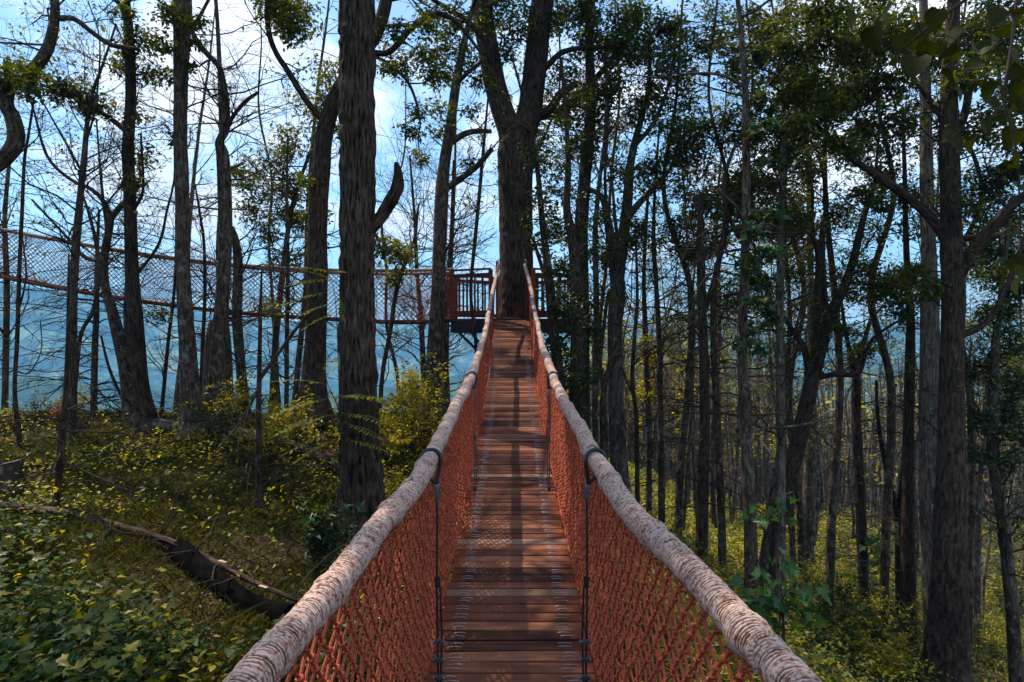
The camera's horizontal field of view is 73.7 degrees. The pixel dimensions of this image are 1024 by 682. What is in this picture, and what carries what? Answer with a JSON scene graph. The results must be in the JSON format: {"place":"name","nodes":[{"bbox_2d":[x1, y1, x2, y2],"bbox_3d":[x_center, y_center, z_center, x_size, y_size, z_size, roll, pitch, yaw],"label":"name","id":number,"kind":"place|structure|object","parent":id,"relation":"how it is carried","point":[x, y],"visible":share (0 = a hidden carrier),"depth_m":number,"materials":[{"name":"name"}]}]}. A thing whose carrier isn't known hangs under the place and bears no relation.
{"place":"outdoors","nodes":[
{"label":"outdoors","id":0,"kind":"place"},
{"bbox_2d":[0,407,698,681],"bbox_3d":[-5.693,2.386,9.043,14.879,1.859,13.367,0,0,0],"label":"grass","id":1,"kind":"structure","parent":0,"point":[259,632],"depth_m":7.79,"materials":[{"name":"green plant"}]},
{"bbox_2d":[0,283,1023,681],"bbox_3d":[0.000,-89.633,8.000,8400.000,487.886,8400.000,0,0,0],"label":"ground","id":2,"kind":"structure","parent":0,"point":[462,365],"depth_m":37.06,"materials":[{"name":"green plant"}]},
{"bbox_2d":[0,39,88,413],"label":"bare tree","id":3,"kind":"object","parent":2,"relation":"on","point":[5,384],"visible":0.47,"depth_m":15.96,"materials":[{"name":"brown plant"}]},
{"bbox_2d":[0,0,154,171],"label":"twisted tree","id":4,"kind":"object","parent":2,"relation":"on","point":[23,80],"visible":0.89,"depth_m":11.42,"materials":[{"name":"brown plant"}]},
{"bbox_2d":[0,143,167,439],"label":"bare tree","id":5,"kind":"object","parent":2,"relation":"on","point":[72,419],"visible":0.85,"depth_m":12.18,"materials":[{"name":"brown plant"}]},
{"bbox_2d":[0,89,168,447],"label":"young tree","id":6,"kind":"object","parent":2,"relation":"on","point":[18,300],"visible":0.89,"depth_m":11.48,"materials":[{"name":"brown plant"}]},
{"bbox_2d":[1,158,175,418],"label":"bare tree","id":7,"kind":"object","parent":2,"relation":"on","point":[94,393],"visible":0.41,"depth_m":14.92,"materials":[{"name":"brown plant"}]},
{"bbox_2d":[0,246,185,506],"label":"dead sapling","id":8,"kind":"object","parent":2,"relation":"on","point":[61,448],"visible":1,"depth_m":8.18,"materials":[{"name":"brown plant"}]},
{"bbox_2d":[0,37,194,424],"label":"leaning tree","id":9,"kind":"object","parent":2,"relation":"on","point":[126,383],"visible":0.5,"depth_m":13.91,"materials":[{"name":"brown plant"}]},
{"bbox_2d":[0,0,202,439],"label":"bare tree","id":10,"kind":"object","parent":2,"relation":"on","point":[75,244],"visible":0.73,"depth_m":12.53,"materials":[{"name":"brown plant"}]},
{"bbox_2d":[0,0,227,434],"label":"forked tree","id":11,"kind":"object","parent":2,"relation":"on","point":[144,408],"visible":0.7,"depth_m":12.90,"materials":[{"name":"brown plant"}]},
{"bbox_2d":[49,177,211,408],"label":"bare tree","id":12,"kind":"object","parent":2,"relation":"on","point":[125,322],"visible":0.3,"depth_m":14.53,"materials":[{"name":"brown plant"}]},
{"bbox_2d":[95,132,231,418],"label":"bare tree","id":13,"kind":"object","parent":2,"relation":"on","point":[164,373],"visible":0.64,"depth_m":14.17,"materials":[{"name":"brown plant"}]},
{"bbox_2d":[118,0,234,439],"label":"tall tree","id":14,"kind":"object","parent":2,"relation":"on","point":[181,71],"visible":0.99,"depth_m":12.48,"materials":[{"name":"brown plant"}]},
{"bbox_2d":[0,471,383,616],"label":"fallen pole","id":15,"kind":"object","parent":2,"relation":"on","point":[169,541],"visible":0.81,"depth_m":6.90,"materials":[{"name":"brown wood"}]},
{"bbox_2d":[122,138,265,400],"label":"bare tree","id":16,"kind":"object","parent":2,"relation":"on","point":[205,267],"visible":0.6,"depth_m":14.07,"materials":[{"name":"brown plant"}]},
{"bbox_2d":[115,1,283,411],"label":"bare tree","id":17,"kind":"object","parent":2,"relation":"on","point":[177,392],"visible":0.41,"depth_m":23.27,"materials":[{"name":"brown plant"}]},
{"bbox_2d":[98,0,306,406],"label":"bare tree","id":18,"kind":"object","parent":2,"relation":"on","point":[218,50],"visible":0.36,"depth_m":17.82,"materials":[{"name":"brown plant"}]},
{"bbox_2d":[0,447,418,681],"bbox_3d":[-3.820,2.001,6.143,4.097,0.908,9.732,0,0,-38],"label":"ground cover","id":19,"kind":"object","parent":2,"relation":"on","point":[43,578],"visible":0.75,"depth_m":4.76,"materials":[{"name":"green plant"}]},
{"bbox_2d":[187,404,244,442],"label":"shrub","id":20,"kind":"object","parent":2,"relation":"on","point":[222,416],"visible":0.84,"depth_m":11.99,"materials":[{"name":"green plant"}]},
{"bbox_2d":[183,377,253,425],"bbox_3d":[-5.370,1.220,12.747,1.165,1.162,1.378,0,0,0],"label":"shrub","id":21,"kind":"object","parent":2,"relation":"on","point":[230,401],"visible":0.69,"depth_m":12.53,"materials":[{"name":"green plant"}]},
{"bbox_2d":[143,176,303,423],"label":"bare tree","id":22,"kind":"object","parent":2,"relation":"on","point":[238,278],"visible":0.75,"depth_m":13.90,"materials":[{"name":"brown plant"}]},
{"bbox_2d":[166,539,295,623],"bbox_3d":[-2.603,2.275,6.356,2.346,0.435,0.284,0,0,42],"label":"fallen log","id":23,"kind":"object","parent":2,"relation":"on","point":[236,591],"visible":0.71,"depth_m":6.40,"materials":[{"name":"brown wood"}]},
{"bbox_2d":[134,0,334,425],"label":"bare tree","id":24,"kind":"object","parent":2,"relation":"on","point":[221,310],"visible":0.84,"depth_m":13.10,"materials":[{"name":"brown plant"}]},
{"bbox_2d":[129,386,339,481],"bbox_3d":[-4.752,1.476,12.055,5.452,1.592,1.234,0,0,29],"label":"fallen log","id":25,"kind":"object","parent":2,"relation":"on","point":[161,423],"visible":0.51,"depth_m":11.89,"materials":[{"name":"brown wood"}]},
{"bbox_2d":[174,218,341,507],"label":"dead sapling","id":26,"kind":"object","parent":2,"relation":"on","point":[257,395],"visible":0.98,"depth_m":9.07,"materials":[{"name":"brown plant"}]},
{"bbox_2d":[228,413,296,460],"bbox_3d":[-4.096,1.591,11.229,0.813,0.755,1.128,0,0,6],"label":"shrub","id":27,"kind":"object","parent":2,"relation":"on","point":[267,435],"visible":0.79,"depth_m":11.12,"materials":[{"name":"green plant"}]},
{"bbox_2d":[194,0,338,410],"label":"bare tree","id":28,"kind":"object","parent":2,"relation":"on","point":[269,333],"visible":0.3,"depth_m":19.11,"materials":[{"name":"plant"}]},
{"bbox_2d":[191,51,378,412],"bbox_3d":[-4.653,-2.120,14.567,3.584,7.909,4.008,0,0,31],"label":"bare tree","id":29,"kind":"object","parent":2,"relation":"on","point":[287,309],"visible":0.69,"depth_m":14.46,"materials":[{"name":"brown plant"}]},
{"bbox_2d":[262,385,317,440],"bbox_3d":[-3.970,1.309,12.119,1.082,1.080,1.087,0,0,0],"label":"shrub","id":30,"kind":"object","parent":2,"relation":"on","point":[279,419],"visible":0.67,"depth_m":12.19,"materials":[{"name":"green plant"}]},
{"bbox_2d":[230,48,377,412],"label":"leafy tree","id":31,"kind":"object","parent":2,"relation":"on","point":[277,152],"visible":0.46,"depth_m":16.84,"materials":[{"name":"green plant"}]},
{"bbox_2d":[233,0,393,411],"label":"bare tree","id":32,"kind":"object","parent":2,"relation":"on","point":[301,335],"visible":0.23,"depth_m":19.41,"materials":[{"name":"brown plant"}]},
{"bbox_2d":[282,267,351,538],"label":"pinnate sapling","id":33,"kind":"object","parent":2,"relation":"on","point":[320,294],"visible":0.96,"depth_m":9.04,"materials":[{"name":"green plant"}]},
{"bbox_2d":[0,399,643,681],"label":"ground cover","id":34,"kind":"object","parent":2,"relation":"on","point":[155,624],"visible":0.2,"depth_m":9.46,"materials":[{"name":"green plant"}]},
{"bbox_2d":[298,496,367,576],"bbox_3d":[-2.074,2.216,7.745,0.781,0.920,0.783,0,0,-33],"label":"shrub","id":35,"kind":"object","parent":2,"relation":"on","point":[318,536],"visible":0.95,"depth_m":7.67,"materials":[{"name":"green plant"}]},
{"bbox_2d":[268,358,414,549],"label":"pinnate sapling","id":36,"kind":"object","parent":2,"relation":"on","point":[369,398],"visible":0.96,"depth_m":8.28,"materials":[{"name":"green plant"}]},
{"bbox_2d":[217,0,482,427],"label":"leaning tree","id":37,"kind":"object","parent":2,"relation":"on","point":[316,215],"visible":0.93,"depth_m":13.15,"materials":[{"name":"brown plant"}]},
{"bbox_2d":[302,0,403,545],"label":"tree","id":38,"kind":"object","parent":2,"relation":"on","point":[361,222],"visible":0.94,"depth_m":9.19,"materials":[{"name":"brown plant"}]},
{"bbox_2d":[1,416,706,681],"bbox_3d":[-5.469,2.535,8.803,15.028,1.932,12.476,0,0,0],"label":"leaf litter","id":39,"kind":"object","parent":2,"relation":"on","point":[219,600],"visible":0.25,"depth_m":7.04,"materials":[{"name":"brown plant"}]},
{"bbox_2d":[328,373,437,476],"bbox_3d":[-1.925,1.328,11.676,1.961,2.002,1.759,0,0,33],"label":"shrub","id":40,"kind":"object","parent":2,"relation":"on","point":[394,438],"visible":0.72,"depth_m":11.42,"materials":[{"name":"green plant"}]},
{"bbox_2d":[306,144,467,431],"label":"bare tree","id":41,"kind":"object","parent":2,"relation":"on","point":[405,257],"visible":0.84,"depth_m":13.12,"materials":[{"name":"brown plant"}]},
{"bbox_2d":[331,16,458,395],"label":"bare tree","id":42,"kind":"object","parent":2,"relation":"on","point":[393,359],"visible":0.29,"depth_m":19.21,"materials":[{"name":"plant"}]},
{"bbox_2d":[312,86,498,398],"bbox_3d":[-2.459,-2.979,19.644,6.091,11.301,5.554,0,0,0],"label":"bare tree","id":43,"kind":"object","parent":2,"relation":"on","point":[422,337],"visible":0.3,"depth_m":19.94,"materials":[{"name":"brown plant"}]},
{"bbox_2d":[379,352,444,449],"bbox_3d":[-1.801,1.120,12.726,1.207,1.834,1.582,0,0,8],"label":"shrub","id":44,"kind":"object","parent":2,"relation":"on","point":[412,403],"visible":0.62,"depth_m":12.53,"materials":[{"name":"green plant"}]},
{"bbox_2d":[378,98,498,413],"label":"bare tree","id":45,"kind":"object","parent":2,"relation":"on","point":[446,338],"visible":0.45,"depth_m":18.92,"materials":[{"name":"brown plant"}]},
{"bbox_2d":[390,36,499,407],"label":"bare tree","id":46,"kind":"object","parent":2,"relation":"on","point":[455,188],"visible":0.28,"depth_m":23.10,"materials":[{"name":"plant"}]},
{"bbox_2d":[414,0,521,418],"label":"bare tree","id":47,"kind":"object","parent":2,"relation":"on","point":[436,313],"visible":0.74,"depth_m":15.29,"materials":[{"name":"brown plant"}]},
{"bbox_2d":[427,64,517,352],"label":"bare tree","id":48,"kind":"object","parent":2,"relation":"on","point":[477,205],"visible":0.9,"depth_m":14.97,"materials":[{"name":"brown plant"}]},
{"bbox_2d":[413,0,643,439],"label":"forked tree","id":49,"kind":"object","parent":2,"relation":"on","point":[540,16],"visible":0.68,"depth_m":15.70,"materials":[{"name":"brown plant"}]},
{"bbox_2d":[449,259,570,370],"bbox_3d":[0.045,-0.455,16.021,2.905,2.650,2.353,0,0,0],"label":"wooden platform","id":50,"kind":"object","parent":49,"relation":"attached to","point":[459,326],"visible":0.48,"depth_m":15.25,"materials":[{"name":"brown wood"}]},
{"bbox_2d":[0,228,454,323],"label":"rope bridge","id":51,"kind":"structure","parent":50,"relation":"attached to","point":[428,272],"depth_m":15.43,"materials":[{"name":"brown red fabric"},{"name":"plank wood"},{"name":"black metal"}]},
{"bbox_2d":[222,263,821,681],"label":"rope bridge","id":52,"kind":"structure","parent":50,"relation":"attached to","point":[516,603],"depth_m":3.15,"materials":[{"name":"orange red rope"},{"name":"plank wood"},{"name":"pale rope"}]},
{"bbox_2d":[497,10,598,424],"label":"vine clad tree","id":53,"kind":"object","parent":2,"relation":"on","point":[554,338],"visible":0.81,"depth_m":12.13,"materials":[{"name":"green plant"}]},
{"bbox_2d":[486,3,632,360],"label":"leafy tree","id":54,"kind":"object","parent":2,"relation":"on","point":[543,138],"visible":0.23,"depth_m":16.88,"materials":[{"name":"green plant"}]},
{"bbox_2d":[528,57,630,425],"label":"vine clad tree","id":55,"kind":"object","parent":2,"relation":"on","point":[573,239],"visible":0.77,"depth_m":13.50,"materials":[{"name":"green plant"}]},
{"bbox_2d":[553,0,630,429],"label":"tall tree","id":56,"kind":"object","parent":2,"relation":"on","point":[586,167],"visible":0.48,"depth_m":15.87,"materials":[{"name":"brown plant"}]},
{"bbox_2d":[560,72,636,443],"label":"slim tree","id":57,"kind":"object","parent":2,"relation":"on","point":[597,288],"visible":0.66,"depth_m":14.95,"materials":[{"name":"brown plant"}]},
{"bbox_2d":[546,0,672,453],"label":"leafy tree","id":58,"kind":"object","parent":2,"relation":"on","point":[590,104],"visible":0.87,"depth_m":15.09,"materials":[{"name":"green plant"}]},
{"bbox_2d":[542,0,683,459],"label":"slim tree","id":59,"kind":"object","parent":2,"relation":"on","point":[605,277],"visible":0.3,"depth_m":16.96,"materials":[{"name":"green plant"}]},
{"bbox_2d":[599,216,698,503],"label":"slim tree","id":60,"kind":"object","parent":2,"relation":"on","point":[636,430],"visible":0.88,"depth_m":14.56,"materials":[{"name":"brown plant"}]},
{"bbox_2d":[600,187,698,515],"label":"slim tree","id":61,"kind":"object","parent":2,"relation":"on","point":[648,496],"visible":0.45,"depth_m":16.95,"materials":[{"name":"brown plant"}]},
{"bbox_2d":[573,0,726,493],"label":"forked tree","id":62,"kind":"object","parent":2,"relation":"on","point":[617,433],"visible":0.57,"depth_m":15.46,"materials":[{"name":"green plant"}]},
{"bbox_2d":[587,80,724,522],"bbox_3d":[3.241,-0.616,16.013,3.137,10.859,3.121,0,0,0],"label":"slim tree","id":63,"kind":"object","parent":2,"relation":"on","point":[661,460],"visible":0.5,"depth_m":15.94,"materials":[{"name":"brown plant"}]},
{"bbox_2d":[597,0,738,538],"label":"leafy tree","id":64,"kind":"object","parent":2,"relation":"on","point":[654,170],"visible":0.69,"depth_m":15.38,"materials":[{"name":"brown plant"}]},
{"bbox_2d":[629,8,755,530],"bbox_3d":[5.299,-1.853,20.909,4.140,16.571,3.494,0,0,24],"label":"leafy tree","id":65,"kind":"object","parent":2,"relation":"on","point":[694,473],"visible":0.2,"depth_m":21.01,"materials":[{"name":"green plant"}]},
{"bbox_2d":[638,68,747,541],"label":"leafy tree","id":66,"kind":"object","parent":2,"relation":"on","point":[687,471],"visible":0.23,"depth_m":17.88,"materials":[{"name":"green plant"}]},
{"bbox_2d":[664,5,774,529],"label":"leafy tree","id":67,"kind":"object","parent":2,"relation":"on","point":[713,499],"visible":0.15,"depth_m":23.60,"materials":[{"name":"green plant"}]},
{"bbox_2d":[645,0,797,581],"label":"leafy tree","id":68,"kind":"object","parent":2,"relation":"on","point":[718,141],"visible":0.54,"depth_m":14.44,"materials":[{"name":"green plant"}]},
{"bbox_2d":[543,0,905,598],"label":"tall tree","id":69,"kind":"object","parent":2,"relation":"on","point":[759,58],"visible":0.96,"depth_m":11.73,"materials":[{"name":"brown plant"}]},
{"bbox_2d":[590,132,876,569],"bbox_3d":[3.710,0.358,12.863,5.460,8.740,4.444,0,0,-30],"label":"dead conifer","id":70,"kind":"object","parent":2,"relation":"on","point":[703,300],"visible":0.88,"depth_m":12.69,"materials":[{"name":"brown plant"}]},
{"bbox_2d":[701,4,805,518],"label":"leafy tree","id":71,"kind":"object","parent":2,"relation":"on","point":[735,485],"visible":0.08,"depth_m":30.57,"materials":[{"name":"plant"}]},
{"bbox_2d":[677,0,837,596],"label":"leafy tree","id":72,"kind":"object","parent":2,"relation":"on","point":[785,16],"visible":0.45,"depth_m":13.78,"materials":[{"name":"green plant"}]},
{"bbox_2d":[739,491,804,635],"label":"maple sapling","id":73,"kind":"object","parent":2,"relation":"on","point":[771,512],"visible":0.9,"depth_m":8.39,"materials":[{"name":"green plant"}]},
{"bbox_2d":[729,546,832,641],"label":"maple sapling","id":74,"kind":"object","parent":2,"relation":"on","point":[768,605],"visible":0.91,"depth_m":6.19,"materials":[{"name":"green plant"}]},
{"bbox_2d":[547,298,1023,526],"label":"distant woodland","id":75,"kind":"object","parent":2,"relation":"on","point":[759,489],"visible":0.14,"depth_m":47.30,"materials":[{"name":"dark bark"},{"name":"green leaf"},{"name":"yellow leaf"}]},
{"bbox_2d":[548,448,1023,681],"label":"undergrowth","id":76,"kind":"object","parent":2,"relation":"on","point":[739,550],"visible":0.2,"depth_m":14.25,"materials":[{"name":"green plant"}]},
{"bbox_2d":[678,0,894,592],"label":"leafy tree","id":77,"kind":"object","parent":2,"relation":"on","point":[792,549],"visible":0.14,"depth_m":17.07,"materials":[{"name":"green plant"}]},
{"bbox_2d":[738,0,845,583],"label":"leafy tree","id":78,"kind":"object","parent":2,"relation":"on","point":[799,506],"visible":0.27,"depth_m":17.42,"materials":[{"name":"green plant"}]},
{"bbox_2d":[714,1,875,629],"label":"slim tree","id":79,"kind":"object","parent":2,"relation":"on","point":[779,345],"visible":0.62,"depth_m":12.94,"materials":[{"name":"green plant"}]},
{"bbox_2d":[736,64,873,584],"bbox_3d":[8.274,-0.462,19.679,3.610,15.891,3.520,0,0,-26],"label":"tall tree","id":80,"kind":"object","parent":2,"relation":"on","point":[808,490],"visible":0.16,"depth_m":19.85,"materials":[{"name":"brown plant"}]},
{"bbox_2d":[762,101,889,552],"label":"leafy tree","id":81,"kind":"object","parent":2,"relation":"on","point":[817,486],"visible":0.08,"depth_m":28.86,"materials":[{"name":"plant"}]},
{"bbox_2d":[770,0,896,630],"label":"leafy tree","id":82,"kind":"object","parent":2,"relation":"on","point":[831,523],"visible":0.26,"depth_m":14.92,"materials":[{"name":"green plant"}]},
{"bbox_2d":[805,572,876,630],"bbox_3d":[6.685,5.500,14.249,1.087,1.440,1.442,0,0,-44],"label":"shrub","id":83,"kind":"object","parent":2,"relation":"on","point":[839,594],"visible":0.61,"depth_m":14.21,"materials":[{"name":"green plant"}]},
{"bbox_2d":[809,596,886,665],"bbox_3d":[5.888,5.169,12.337,1.464,1.323,1.318,0,0,0],"label":"shrub","id":84,"kind":"object","parent":2,"relation":"on","point":[819,611],"visible":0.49,"depth_m":12.12,"materials":[{"name":"green plant"}]},
{"bbox_2d":[738,130,965,597],"bbox_3d":[7.021,0.395,14.494,4.328,10.887,3.061,0,0,38],"label":"leaning tree","id":85,"kind":"object","parent":2,"relation":"on","point":[813,368],"visible":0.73,"depth_m":14.27,"materials":[{"name":"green plant"}]},
{"bbox_2d":[796,300,920,631],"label":"slim tree","id":86,"kind":"object","parent":2,"relation":"on","point":[852,364],"visible":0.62,"depth_m":15.91,"materials":[{"name":"brown plant"}]},
{"bbox_2d":[796,0,939,635],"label":"leafy tree","id":87,"kind":"object","parent":2,"relation":"on","point":[887,154],"visible":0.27,"depth_m":15.53,"materials":[{"name":"green plant"}]},
{"bbox_2d":[824,231,915,535],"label":"slim tree","id":88,"kind":"object","parent":2,"relation":"on","point":[870,491],"visible":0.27,"depth_m":39.09,"materials":[{"name":"brown plant"}]},
{"bbox_2d":[845,605,922,681],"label":"shrub","id":89,"kind":"object","parent":2,"relation":"on","point":[901,637],"visible":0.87,"depth_m":10.96,"materials":[{"name":"green plant"}]},
{"bbox_2d":[755,0,1023,681],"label":"tree","id":90,"kind":"object","parent":2,"relation":"on","point":[946,645],"visible":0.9,"depth_m":11.46,"materials":[{"name":"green plant"}]},
{"bbox_2d":[864,317,919,641],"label":"slim tree","id":91,"kind":"object","parent":2,"relation":"on","point":[896,503],"visible":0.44,"depth_m":16.95,"materials":[{"name":"brown plant"}]},
{"bbox_2d":[820,104,967,672],"bbox_3d":[7.932,0.985,14.224,2.820,12.014,2.444,0,0,-30],"label":"tall tree","id":92,"kind":"object","parent":2,"relation":"on","point":[907,570],"visible":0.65,"depth_m":14.11,"materials":[{"name":"brown plant"}]},
{"bbox_2d":[858,0,995,641],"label":"tall tree","id":93,"kind":"object","parent":2,"relation":"on","point":[929,329],"visible":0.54,"depth_m":13.30,"materials":[{"name":"brown plant"}]},
{"bbox_2d":[859,0,1021,581],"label":"leafy tree","id":94,"kind":"object","parent":2,"relation":"on","point":[917,541],"visible":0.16,"depth_m":21.85,"materials":[{"name":"green plant"}]},
{"bbox_2d":[880,1,1023,673],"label":"leafy tree","id":95,"kind":"object","parent":2,"relation":"on","point":[986,189],"visible":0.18,"depth_m":13.92,"materials":[{"name":"green plant"}]},
{"bbox_2d":[888,189,1023,681],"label":"tall tree","id":96,"kind":"object","parent":2,"relation":"on","point":[994,460],"visible":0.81,"depth_m":12.53,"materials":[{"name":"green plant"}]},
{"bbox_2d":[915,148,1023,662],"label":"leafy tree","id":97,"kind":"object","parent":2,"relation":"on","point":[978,536],"visible":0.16,"depth_m":17.90,"materials":[{"name":"dark green leaf"},{"name":"twig bark"},{"name":"grey bark"}]},
{"bbox_2d":[961,0,1023,681],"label":"leafy tree","id":98,"kind":"object","parent":2,"relation":"on","point":[996,242],"visible":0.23,"depth_m":13.22,"materials":[{"name":"green plant"}]},
{"bbox_2d":[0,0,1023,323],"label":"sky","id":99,"kind":"structure","parent":0,"point":[398,8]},
{"bbox_2d":[847,0,1023,295],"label":"overhanging branch","id":100,"kind":"object","parent":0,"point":[908,42],"visible":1,"depth_m":2.23,"materials":[{"name":"green plant"}]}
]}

